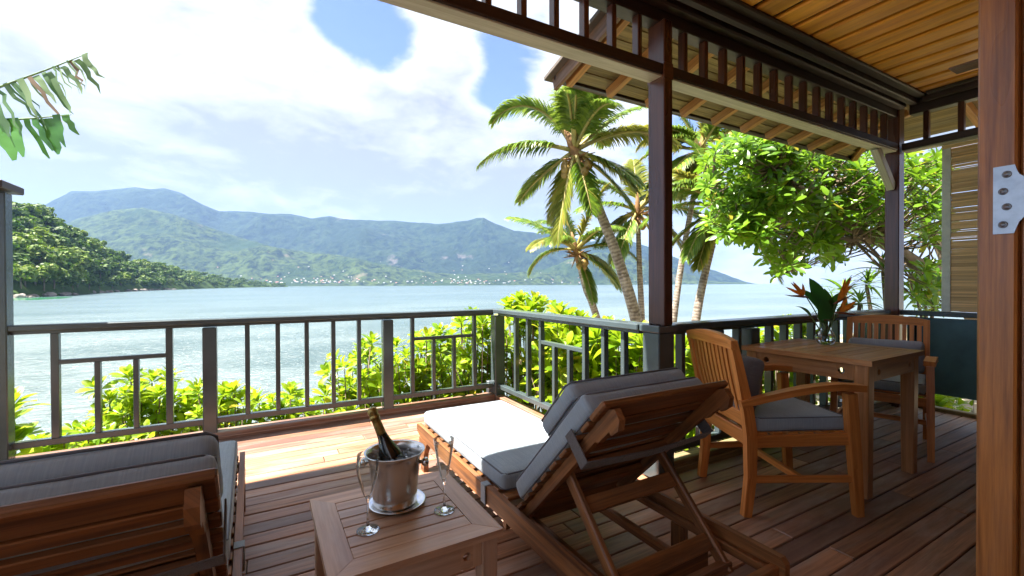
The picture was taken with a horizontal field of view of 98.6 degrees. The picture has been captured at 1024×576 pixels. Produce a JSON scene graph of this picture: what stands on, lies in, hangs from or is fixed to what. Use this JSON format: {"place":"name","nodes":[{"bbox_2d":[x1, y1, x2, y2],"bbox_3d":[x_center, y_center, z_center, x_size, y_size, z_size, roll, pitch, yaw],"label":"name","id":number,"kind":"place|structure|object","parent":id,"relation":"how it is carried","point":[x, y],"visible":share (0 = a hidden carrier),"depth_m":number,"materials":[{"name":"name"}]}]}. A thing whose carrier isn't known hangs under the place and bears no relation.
{"place":"outdoors","nodes":[
{"label":"outdoors","id":0,"kind":"place"},
{"bbox_2d":[13,297,69,299],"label":"shallow water","id":1,"kind":"structure","parent":0,"point":[39,298],"depth_m":172.43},
{"bbox_2d":[13,208,287,296],"bbox_3d":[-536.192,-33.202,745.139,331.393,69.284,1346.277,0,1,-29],"label":"headland","id":2,"kind":"structure","parent":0,"point":[20,259],"depth_m":331.55,"materials":[{"name":"plant"}]},
{"bbox_2d":[12,220,28,232],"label":"headland tree","id":3,"kind":"object","parent":2,"relation":"on","point":[16,224],"visible":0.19,"depth_m":234.42,"materials":[{"name":"green plant"}]},
{"bbox_2d":[12,206,31,218],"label":"headland tree","id":4,"kind":"object","parent":2,"relation":"on","point":[16,211],"visible":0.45,"depth_m":260.14,"materials":[{"name":"green plant"}]},
{"bbox_2d":[13,216,30,227],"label":"headland tree","id":5,"kind":"object","parent":2,"relation":"on","point":[25,221],"visible":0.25,"depth_m":251.24,"materials":[{"name":"green plant"}]},
{"bbox_2d":[13,236,31,250],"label":"headland tree","id":6,"kind":"object","parent":2,"relation":"on","point":[20,241],"visible":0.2,"depth_m":209.30,"materials":[{"name":"green plant"}]},
{"bbox_2d":[13,241,31,257],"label":"headland tree","id":7,"kind":"object","parent":2,"relation":"on","point":[16,246],"visible":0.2,"depth_m":207.42,"materials":[{"name":"green plant"}]},
{"bbox_2d":[13,265,38,288],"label":"headland tree","id":8,"kind":"object","parent":2,"relation":"on","point":[29,271],"visible":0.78,"depth_m":194.93,"materials":[{"name":"green plant"}]},
{"bbox_2d":[13,263,40,286],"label":"headland tree","id":9,"kind":"object","parent":2,"relation":"on","point":[34,279],"visible":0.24,"depth_m":199.94,"materials":[{"name":"green plant"}]},
{"bbox_2d":[13,232,42,246],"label":"headland tree","id":10,"kind":"object","parent":2,"relation":"on","point":[23,235],"visible":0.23,"depth_m":228.49,"materials":[{"name":"green plant"}]},
{"bbox_2d":[20,204,38,214],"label":"headland tree","id":11,"kind":"object","parent":2,"relation":"on","point":[29,207],"visible":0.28,"depth_m":281.14,"materials":[{"name":"green plant"}]},
{"bbox_2d":[22,203,46,212],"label":"headland tree","id":12,"kind":"object","parent":2,"relation":"on","point":[43,206],"visible":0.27,"depth_m":328.29,"materials":[{"name":"green plant"}]},
{"bbox_2d":[25,236,50,246],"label":"headland tree","id":13,"kind":"object","parent":2,"relation":"on","point":[39,241],"visible":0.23,"depth_m":232.09,"materials":[{"name":"green plant"}]},
{"bbox_2d":[31,216,45,227],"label":"headland tree","id":14,"kind":"object","parent":2,"relation":"on","point":[37,220],"visible":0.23,"depth_m":276.09,"materials":[{"name":"green plant"}]},
{"bbox_2d":[34,267,49,285],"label":"headland tree","id":15,"kind":"object","parent":2,"relation":"on","point":[41,274],"visible":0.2,"depth_m":205.89,"materials":[{"name":"green plant"}]},
{"bbox_2d":[27,245,57,265],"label":"headland tree","id":16,"kind":"object","parent":2,"relation":"on","point":[49,257],"visible":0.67,"depth_m":223.27,"materials":[{"name":"green plant"}]},
{"bbox_2d":[30,226,56,245],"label":"headland tree","id":17,"kind":"object","parent":2,"relation":"on","point":[48,236],"visible":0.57,"depth_m":249.15,"materials":[{"name":"green plant"}]},
{"bbox_2d":[36,263,58,290],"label":"headland tree","id":18,"kind":"object","parent":2,"relation":"on","point":[51,268],"visible":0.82,"depth_m":209.32,"materials":[{"name":"green plant"}]},
{"bbox_2d":[35,249,59,258],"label":"headland tree","id":19,"kind":"object","parent":2,"relation":"on","point":[50,252],"visible":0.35,"depth_m":224.56,"materials":[{"name":"green plant"}]},
{"bbox_2d":[40,216,58,226],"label":"headland tree","id":20,"kind":"object","parent":2,"relation":"on","point":[49,219],"visible":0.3,"depth_m":296.34,"materials":[{"name":"green plant"}]},
{"bbox_2d":[42,207,56,216],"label":"headland tree","id":21,"kind":"object","parent":2,"relation":"on","point":[48,210],"visible":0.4,"depth_m":335.24,"materials":[{"name":"green plant"}]},
{"bbox_2d":[47,217,62,226],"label":"headland tree","id":22,"kind":"object","parent":2,"relation":"on","point":[58,221],"visible":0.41,"depth_m":302.31,"materials":[{"name":"green plant"}]},
{"bbox_2d":[45,268,67,288],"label":"headland tree","id":23,"kind":"object","parent":2,"relation":"on","point":[62,272],"visible":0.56,"depth_m":218.61,"materials":[{"name":"green plant"}]},
{"bbox_2d":[45,225,69,237],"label":"headland tree","id":24,"kind":"object","parent":2,"relation":"on","point":[60,230],"visible":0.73,"depth_m":295.62,"materials":[{"name":"green plant"}]},
{"bbox_2d":[49,247,70,258],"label":"headland tree","id":25,"kind":"object","parent":2,"relation":"on","point":[58,250],"visible":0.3,"depth_m":238.55,"materials":[{"name":"green plant"}]},
{"bbox_2d":[55,253,68,268],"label":"headland tree","id":26,"kind":"object","parent":2,"relation":"on","point":[63,257],"visible":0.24,"depth_m":236.03,"materials":[{"name":"green plant"}]},
{"bbox_2d":[52,231,81,246],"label":"headland tree","id":27,"kind":"object","parent":2,"relation":"on","point":[73,234],"visible":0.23,"depth_m":304.29,"materials":[{"name":"green plant"}]},
{"bbox_2d":[64,249,84,266],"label":"headland tree","id":28,"kind":"object","parent":2,"relation":"on","point":[75,259],"visible":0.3,"depth_m":253.32,"materials":[{"name":"green plant"}]},
{"bbox_2d":[69,264,89,279],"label":"headland tree","id":29,"kind":"object","parent":2,"relation":"on","point":[81,271],"visible":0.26,"depth_m":254.31,"materials":[{"name":"green plant"}]},
{"bbox_2d":[75,238,91,252],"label":"headland tree","id":30,"kind":"object","parent":2,"relation":"on","point":[81,245],"visible":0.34,"depth_m":316.64,"materials":[{"name":"green plant"}]},
{"bbox_2d":[74,250,94,267],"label":"headland tree","id":31,"kind":"object","parent":2,"relation":"on","point":[82,255],"visible":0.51,"depth_m":285.39,"materials":[{"name":"green plant"}]},
{"bbox_2d":[87,277,97,289],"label":"headland tree","id":32,"kind":"object","parent":2,"relation":"on","point":[93,280],"visible":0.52,"depth_m":285.98,"materials":[{"name":"green plant"}]},
{"bbox_2d":[85,239,103,251],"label":"headland tree","id":33,"kind":"object","parent":2,"relation":"on","point":[94,244],"visible":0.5,"depth_m":355.69,"materials":[{"name":"green plant"}]},
{"bbox_2d":[89,250,101,263],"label":"headland tree","id":34,"kind":"object","parent":2,"relation":"on","point":[94,256],"visible":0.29,"depth_m":334.88,"materials":[{"name":"green plant"}]},
{"bbox_2d":[94,263,110,277],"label":"headland tree","id":35,"kind":"object","parent":2,"relation":"on","point":[98,274],"visible":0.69,"depth_m":333.12,"materials":[{"name":"green plant"}]},
{"bbox_2d":[96,251,109,261],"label":"headland tree","id":36,"kind":"object","parent":2,"relation":"on","point":[105,255],"visible":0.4,"depth_m":360.79,"materials":[{"name":"green plant"}]},
{"bbox_2d":[95,263,111,271],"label":"headland tree","id":37,"kind":"object","parent":2,"relation":"on","point":[105,266],"visible":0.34,"depth_m":332.59,"materials":[{"name":"green plant"}]},
{"bbox_2d":[100,246,114,256],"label":"headland tree","id":38,"kind":"object","parent":2,"relation":"on","point":[109,251],"visible":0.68,"depth_m":421.29,"materials":[{"name":"green plant"}]},
{"bbox_2d":[107,276,122,288],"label":"headland tree","id":39,"kind":"object","parent":2,"relation":"on","point":[117,278],"visible":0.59,"depth_m":350.12,"materials":[{"name":"green plant"}]},
{"bbox_2d":[108,269,123,281],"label":"headland tree","id":40,"kind":"object","parent":2,"relation":"on","point":[115,273],"visible":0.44,"depth_m":365.09,"materials":[{"name":"green plant"}]},
{"bbox_2d":[116,271,131,285],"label":"headland tree","id":41,"kind":"object","parent":2,"relation":"on","point":[127,274],"visible":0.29,"depth_m":379.62,"materials":[{"name":"green plant"}]},
{"bbox_2d":[45,187,753,283],"bbox_3d":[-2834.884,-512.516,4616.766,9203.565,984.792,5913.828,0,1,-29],"label":"mountain","id":42,"kind":"structure","parent":0,"point":[477,245],"depth_m":3809.61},
{"bbox_2d":[67,208,746,285],"bbox_3d":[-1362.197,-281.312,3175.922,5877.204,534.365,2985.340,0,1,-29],"label":"hills","id":43,"kind":"structure","parent":0,"point":[168,239],"depth_m":2545.70,"materials":[{"name":"plant"}]},
{"bbox_2d":[13,283,963,452],"bbox_3d":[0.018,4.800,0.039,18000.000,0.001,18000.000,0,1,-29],"label":"sea","id":44,"kind":"structure","parent":0,"point":[32,352],"depth_m":65.29,"materials":[{"name":"liquid"}]},
{"bbox_2d":[0,0,977,283],"label":"sky","id":45,"kind":"structure","parent":0,"point":[376,110],"materials":[{"name":"white"}]},
{"bbox_2d":[804,335,976,412],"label":"ground","id":46,"kind":"structure","parent":0,"point":[965,400],"depth_m":7.24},
{"bbox_2d":[15,386,66,455],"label":"shrub","id":47,"kind":"object","parent":46,"relation":"on","point":[23,431],"visible":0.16,"depth_m":3.64,"materials":[{"name":"green plant"}]},
{"bbox_2d":[0,52,104,160],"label":"banana plant","id":48,"kind":"object","parent":46,"relation":"on","point":[51,135],"visible":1,"depth_m":3.54,"materials":[{"name":"green plant"}]},
{"bbox_2d":[28,420,143,451],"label":"shrub","id":49,"kind":"object","parent":46,"relation":"on","point":[88,427],"visible":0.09,"depth_m":3.78,"materials":[{"name":"green plant"}]},
{"bbox_2d":[41,364,223,448],"bbox_3d":[-3.714,2.639,4.391,1.980,3.828,1.218,0,0,14],"label":"shrub","id":50,"kind":"object","parent":46,"relation":"on","point":[120,410],"visible":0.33,"depth_m":4.16,"materials":[{"name":"green plant"}]},
{"bbox_2d":[157,379,275,434],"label":"shrub","id":51,"kind":"object","parent":46,"relation":"on","point":[227,390],"visible":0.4,"depth_m":4.25,"materials":[{"name":"green plant"}]},
{"bbox_2d":[257,381,364,422],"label":"shrub","id":52,"kind":"object","parent":46,"relation":"on","point":[289,399],"visible":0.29,"depth_m":4.68,"materials":[{"name":"green plant"}]},
{"bbox_2d":[304,331,404,415],"bbox_3d":[-1.673,1.941,4.700,1.024,3.000,1.225,0,1,-29],"label":"shrub","id":53,"kind":"object","parent":46,"relation":"on","point":[346,389],"visible":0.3,"depth_m":4.59,"materials":[{"name":"green plant"}]},
{"bbox_2d":[354,326,465,406],"bbox_3d":[-1.080,1.851,4.910,1.383,2.922,1.254,0,1,-29],"label":"shrub","id":54,"kind":"object","parent":46,"relation":"on","point":[423,370],"visible":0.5,"depth_m":4.57,"materials":[{"name":"green plant"}]},
{"bbox_2d":[407,306,551,409],"bbox_3d":[-0.574,1.655,5.033,1.520,2.897,1.972,0,1,-29],"label":"shrub","id":55,"kind":"object","parent":46,"relation":"on","point":[483,324],"visible":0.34,"depth_m":4.84,"materials":[{"name":"green plant"}]},
{"bbox_2d":[419,290,568,410],"bbox_3d":[-0.005,1.396,4.981,1.902,2.752,1.488,0,1,-29],"label":"shrub","id":56,"kind":"object","parent":46,"relation":"on","point":[536,301],"visible":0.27,"depth_m":4.80,"materials":[{"name":"green plant"}]},
{"bbox_2d":[519,301,624,411],"bbox_3d":[0.720,1.202,4.633,1.187,2.149,1.914,0,0,18],"label":"shrub","id":57,"kind":"object","parent":46,"relation":"on","point":[558,330],"visible":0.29,"depth_m":4.37,"materials":[{"name":"green plant"}]},
{"bbox_2d":[504,182,641,317],"bbox_3d":[1.376,1.015,10.211,3.186,6.806,2.139,0,0,14],"label":"coconut palm","id":58,"kind":"object","parent":46,"relation":"on","point":[588,283],"visible":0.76,"depth_m":10.16,"materials":[{"name":"green plant"}]},
{"bbox_2d":[475,86,681,338],"bbox_3d":[1.252,-0.078,7.255,3.384,6.512,2.218,0,1,-29],"label":"coconut palm","id":59,"kind":"object","parent":46,"relation":"on","point":[573,116],"visible":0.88,"depth_m":7.13,"materials":[{"name":"green plant"}]},
{"bbox_2d":[542,315,692,436],"bbox_3d":[1.042,1.139,3.984,1.701,1.777,1.220,0,1,39],"label":"shrub","id":60,"kind":"object","parent":46,"relation":"on","point":[635,356],"visible":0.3,"depth_m":3.86,"materials":[{"name":"green plant"}]},
{"bbox_2d":[572,158,703,320],"bbox_3d":[2.837,0.354,9.906,2.983,6.902,1.575,0,0,-9],"label":"coconut palm","id":61,"kind":"object","parent":46,"relation":"on","point":[623,237],"visible":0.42,"depth_m":9.94,"materials":[{"name":"green plant"}]},
{"bbox_2d":[632,116,752,334],"bbox_3d":[3.979,-0.413,9.489,2.704,7.522,2.087,0,0,14],"label":"coconut palm","id":62,"kind":"object","parent":46,"relation":"on","point":[700,138],"visible":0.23,"depth_m":9.24,"materials":[{"name":"green plant"}]},
{"bbox_2d":[638,138,792,320],"bbox_3d":[3.774,-0.032,8.533,2.823,5.972,1.811,0,0,-15],"label":"coconut palm","id":63,"kind":"object","parent":46,"relation":"on","point":[697,250],"visible":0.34,"depth_m":8.29,"materials":[{"name":"green plant"}]},
{"bbox_2d":[674,334,775,453],"bbox_3d":[1.518,1.177,3.995,1.954,1.658,1.307,0,1,-29],"label":"shrub","id":64,"kind":"object","parent":46,"relation":"on","point":[689,370],"visible":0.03,"depth_m":3.63,"materials":[{"name":"green plant"}]},
{"bbox_2d":[757,314,841,404],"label":"shrub","id":65,"kind":"object","parent":46,"relation":"on","point":[776,333],"visible":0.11,"depth_m":4.54,"materials":[{"name":"green plant"}]},
{"bbox_2d":[691,130,976,319],"bbox_3d":[5.112,-0.571,6.216,5.879,4.079,2.395,0,0,0],"label":"almond tree","id":66,"kind":"object","parent":46,"relation":"on","point":[763,198],"visible":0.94,"depth_m":5.58,"materials":[{"name":"green plant"}]},
{"bbox_2d":[801,275,882,407],"bbox_3d":[3.916,0.849,5.121,0.885,2.003,0.836,0,1,-29],"label":"dracaena","id":67,"kind":"object","parent":46,"relation":"on","point":[859,296],"visible":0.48,"depth_m":5.08,"materials":[{"name":"green plant"}]},
{"bbox_2d":[835,250,918,337],"bbox_3d":[4.806,0.688,5.876,1.366,2.476,0.893,0,1,-29],"label":"dracaena","id":68,"kind":"object","parent":46,"relation":"on","point":[869,276],"visible":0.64,"depth_m":5.68,"materials":[{"name":"green plant"}]},
{"bbox_2d":[828,394,973,412],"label":"shrub","id":69,"kind":"object","parent":46,"relation":"on","point":[945,401],"visible":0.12,"depth_m":5.69,"materials":[{"name":"green plant"}]},
{"bbox_2d":[904,282,940,317],"bbox_3d":[5.970,0.866,6.313,0.630,2.135,1.122,0,1,28],"label":"dracaena","id":70,"kind":"object","parent":46,"relation":"on","point":[925,307],"visible":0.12,"depth_m":6.39,"materials":[{"name":"green plant"}]},
{"bbox_3d":[0.790,-0.816,0.316,10.300,6.020,7.610,0,1,-29],"label":"villa","id":71,"kind":"object","parent":46,"relation":"on","visible":0},
{"bbox_2d":[14,392,976,575],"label":"deck","id":72,"kind":"structure","parent":71,"relation":"on","point":[921,521],"depth_m":2.43,"materials":[{"name":"brown wood"}]},
{"bbox_2d":[0,179,23,460],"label":"post","id":73,"kind":"object","parent":72,"relation":"on","point":[8,190],"visible":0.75,"depth_m":2.85,"materials":[{"name":"grey paint"}]},
{"bbox_2d":[0,432,245,575],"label":"sun lounger","id":74,"kind":"object","parent":72,"relation":"on","point":[168,506],"visible":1,"depth_m":0.88,"materials":[{"name":"brown wood"}]},
{"bbox_2d":[8,309,493,449],"bbox_3d":[-1.757,0.702,3.776,3.700,0.938,0.115,0,1,-29],"label":"deck railing","id":75,"kind":"object","parent":72,"relation":"on","point":[210,420],"visible":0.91,"depth_m":3.42,"materials":[{"name":"grey paint"}]},
{"bbox_2d":[310,469,502,575],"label":"side table","id":76,"kind":"object","parent":72,"relation":"on","point":[424,539],"visible":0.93,"depth_m":1.34,"materials":[{"name":"brown wood"}]},
{"bbox_2d":[356,450,378,535],"bbox_3d":[-0.441,0.623,1.346,0.068,0.235,0.068,0,1,-29],"label":"champagne flute","id":77,"kind":"object","parent":76,"relation":"on","point":[367,529],"visible":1,"depth_m":1.34,"materials":[{"name":"clear glass"}]},
{"bbox_2d":[369,489,425,514],"bbox_3d":[-0.393,0.732,1.508,0.191,0.014,0.191,0,1,-29],"label":"plate","id":78,"kind":"object","parent":76,"relation":"on","point":[420,499],"visible":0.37,"depth_m":1.47,"materials":[{"name":"ceramic"}]},
{"bbox_2d":[360,439,428,511],"bbox_3d":[-0.401,0.643,1.508,0.211,0.180,0.203,0,1,-29],"label":"ice bucket","id":79,"kind":"object","parent":78,"relation":"on","point":[395,487],"visible":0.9,"depth_m":1.45,"materials":[{"name":"metal"}]},
{"bbox_2d":[367,407,402,460],"bbox_3d":[-0.426,0.558,1.516,0.083,0.316,0.083,-24,-3,8],"label":"champagne bottle","id":80,"kind":"object","parent":79,"relation":"in","point":[389,448],"visible":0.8,"depth_m":1.50,"materials":[{"name":"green glass"}]},
{"bbox_2d":[378,448,415,460],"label":"ice cubes","id":81,"kind":"object","parent":79,"relation":"in","point":[408,453],"visible":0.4,"depth_m":1.49,"materials":[{"name":"white"}]},
{"bbox_2d":[433,435,453,514],"bbox_3d":[-0.226,0.619,1.463,0.069,0.239,0.069,0,1,-29],"label":"champagne flute","id":82,"kind":"object","parent":76,"relation":"on","point":[443,509],"visible":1,"depth_m":1.46,"materials":[{"name":"clear glass"}]},
{"bbox_2d":[486,308,648,409],"bbox_3d":[0.317,0.693,3.777,0.153,0.940,2.170,0,1,-29],"label":"deck railing","id":83,"kind":"object","parent":72,"relation":"on","point":[605,326],"visible":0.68,"depth_m":3.87,"materials":[{"name":"grey paint"}]},
{"bbox_2d":[417,367,789,575],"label":"sun lounger","id":84,"kind":"object","parent":72,"relation":"on","point":[587,448],"visible":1,"depth_m":1.67,"materials":[{"name":"brown wood"}]},
{"bbox_2d":[639,18,677,476],"bbox_3d":[0.907,-0.225,2.732,0.165,2.795,0.165,0,1,-29],"label":"veranda post","id":85,"kind":"object","parent":72,"relation":"on","point":[659,329],"visible":0.82,"depth_m":2.68,"materials":[{"name":"brown paint"}]},
{"bbox_2d":[686,329,867,517],"bbox_3d":[1.454,0.706,2.521,0.699,0.940,0.604,0,0,-3],"label":"dining chair","id":86,"kind":"object","parent":72,"relation":"on","point":[783,415],"visible":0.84,"depth_m":2.28,"materials":[{"name":"brown wood"}]},
{"bbox_2d":[733,354,764,412],"bbox_3d":[1.260,0.521,2.510,0.148,0.303,0.423,12,0,-3],"label":"pillow","id":87,"kind":"object","parent":86,"relation":"on","point":[754,368],"visible":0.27,"depth_m":2.31,"materials":[{"name":"grey fabric"}]},
{"bbox_2d":[672,309,890,451],"bbox_3d":[2.272,0.688,3.533,3.060,0.940,0.120,0,1,-29],"label":"deck railing","id":88,"kind":"object","parent":72,"relation":"on","point":[745,331],"visible":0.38,"depth_m":3.33,"materials":[{"name":"grey paint"}]},
{"bbox_2d":[741,338,924,499],"bbox_3d":[2.089,0.781,2.901,0.750,0.775,0.740,0,1,-31],"label":"dining table","id":89,"kind":"object","parent":72,"relation":"on","point":[867,365],"visible":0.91,"depth_m":2.72,"materials":[{"name":"brown wood"}]},
{"bbox_2d":[815,319,835,344],"bbox_3d":[2.184,0.303,3.069,0.120,0.177,0.120,0,1,-29],"label":"vase","id":90,"kind":"object","parent":89,"relation":"on","point":[826,339],"visible":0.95,"depth_m":3.04,"materials":[{"name":"clear glass"}]},
{"bbox_2d":[786,282,823,333],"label":"flower","id":91,"kind":"object","parent":90,"relation":"in","point":[799,292],"visible":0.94,"depth_m":3.05,"materials":[{"name":"orange plant"}]},
{"bbox_2d":[796,306,821,333],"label":"leaf","id":92,"kind":"object","parent":90,"relation":"in","point":[806,311],"visible":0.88,"depth_m":3.06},
{"bbox_2d":[801,289,823,325],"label":"leaf","id":93,"kind":"object","parent":90,"relation":"in","point":[808,295],"visible":0.4,"depth_m":3.11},
{"bbox_2d":[809,278,827,306],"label":"leaf","id":94,"kind":"object","parent":90,"relation":"in","point":[818,293],"visible":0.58,"depth_m":3.08,"materials":[{"name":"plant"}]},
{"bbox_2d":[818,299,832,333],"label":"leaf","id":95,"kind":"object","parent":90,"relation":"in","point":[825,310],"visible":0.84,"depth_m":3.04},
{"bbox_2d":[825,293,838,329],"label":"leaf","id":96,"kind":"object","parent":90,"relation":"in","point":[835,297],"visible":0.3,"depth_m":3.12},
{"bbox_2d":[826,286,853,333],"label":"flower","id":97,"kind":"object","parent":90,"relation":"in","point":[841,295],"visible":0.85,"depth_m":3.06,"materials":[{"name":"orange plant"}]},
{"bbox_2d":[827,299,856,333],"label":"flower","id":98,"kind":"object","parent":90,"relation":"in","point":[843,309],"visible":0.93,"depth_m":3.04,"materials":[{"name":"orange plant"}]},
{"bbox_2d":[831,277,854,322],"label":"flower","id":99,"kind":"object","parent":90,"relation":"in","point":[845,285],"visible":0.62,"depth_m":3.09,"materials":[{"name":"orange plant"}]},
{"bbox_2d":[830,315,937,462],"bbox_3d":[2.836,0.694,3.364,0.604,0.940,0.699,0,1,44],"label":"dining chair","id":100,"kind":"object","parent":72,"relation":"on","point":[926,386],"visible":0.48,"depth_m":3.31,"materials":[{"name":"brown wood"}]},
{"bbox_2d":[849,337,924,372],"bbox_3d":[2.966,0.531,3.500,0.462,0.253,0.148,0,15,44],"label":"pillow","id":101,"kind":"object","parent":100,"relation":"on","point":[917,345],"visible":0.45,"depth_m":3.41,"materials":[{"name":"grey fabric"}]},
{"bbox_2d":[870,108,903,406],"bbox_3d":[3.575,-0.298,4.214,0.481,2.900,0.115,0,1,-29],"label":"veranda post","id":102,"kind":"object","parent":72,"relation":"on","point":[890,167],"visible":0.61,"depth_m":4.25,"materials":[{"name":"wood"}]},
{"bbox_2d":[900,310,976,399],"bbox_3d":[4.251,0.687,3.475,0.120,0.938,1.940,0,1,-29],"label":"railing panel","id":103,"kind":"object","parent":72,"relation":"on","point":[953,345],"visible":0.43,"depth_m":3.95,"materials":[{"name":"glass"}]},
{"bbox_2d":[976,0,1023,575],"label":"door frame","id":104,"kind":"object","parent":72,"relation":"on","point":[1000,418],"visible":1,"depth_m":1.07,"materials":[{"name":"wood"}]},
{"bbox_2d":[544,0,978,160],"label":"veranda roof","id":105,"kind":"structure","parent":71,"relation":"attached to","point":[909,52],"depth_m":3.25,"materials":[{"name":"brown wood"}]},
{"bbox_2d":[378,0,905,153],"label":"baluster frieze","id":106,"kind":"object","parent":105,"relation":"attached to","point":[705,34],"visible":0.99,"depth_m":2.88,"materials":[{"name":"wood"}]},
{"bbox_2d":[948,59,977,73],"bbox_3d":[2.182,-1.332,1.747,0.517,0.791,0.517,0,0,16],"label":"ceiling fan","id":107,"kind":"object","parent":105,"relation":"hanging from","point":[964,67],"visible":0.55,"depth_m":1.98,"materials":[{"name":"wood"}]},
{"bbox_2d":[902,88,977,152],"bbox_3d":[4.219,-1.624,3.423,0.132,0.659,1.845,0,1,-29],"label":"baluster frieze","id":108,"kind":"object","parent":71,"relation":"attached to","point":[962,133],"visible":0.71,"depth_m":3.96,"materials":[{"name":"wood"}]},
{"bbox_2d":[941,139,977,311],"bbox_3d":[4.231,-0.532,3.491,0.030,1.515,1.230,0,1,-29],"label":"bamboo blind","id":109,"kind":"object","parent":108,"relation":"hanging from","point":[959,280],"visible":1,"depth_m":3.92,"materials":[{"name":"wood"}]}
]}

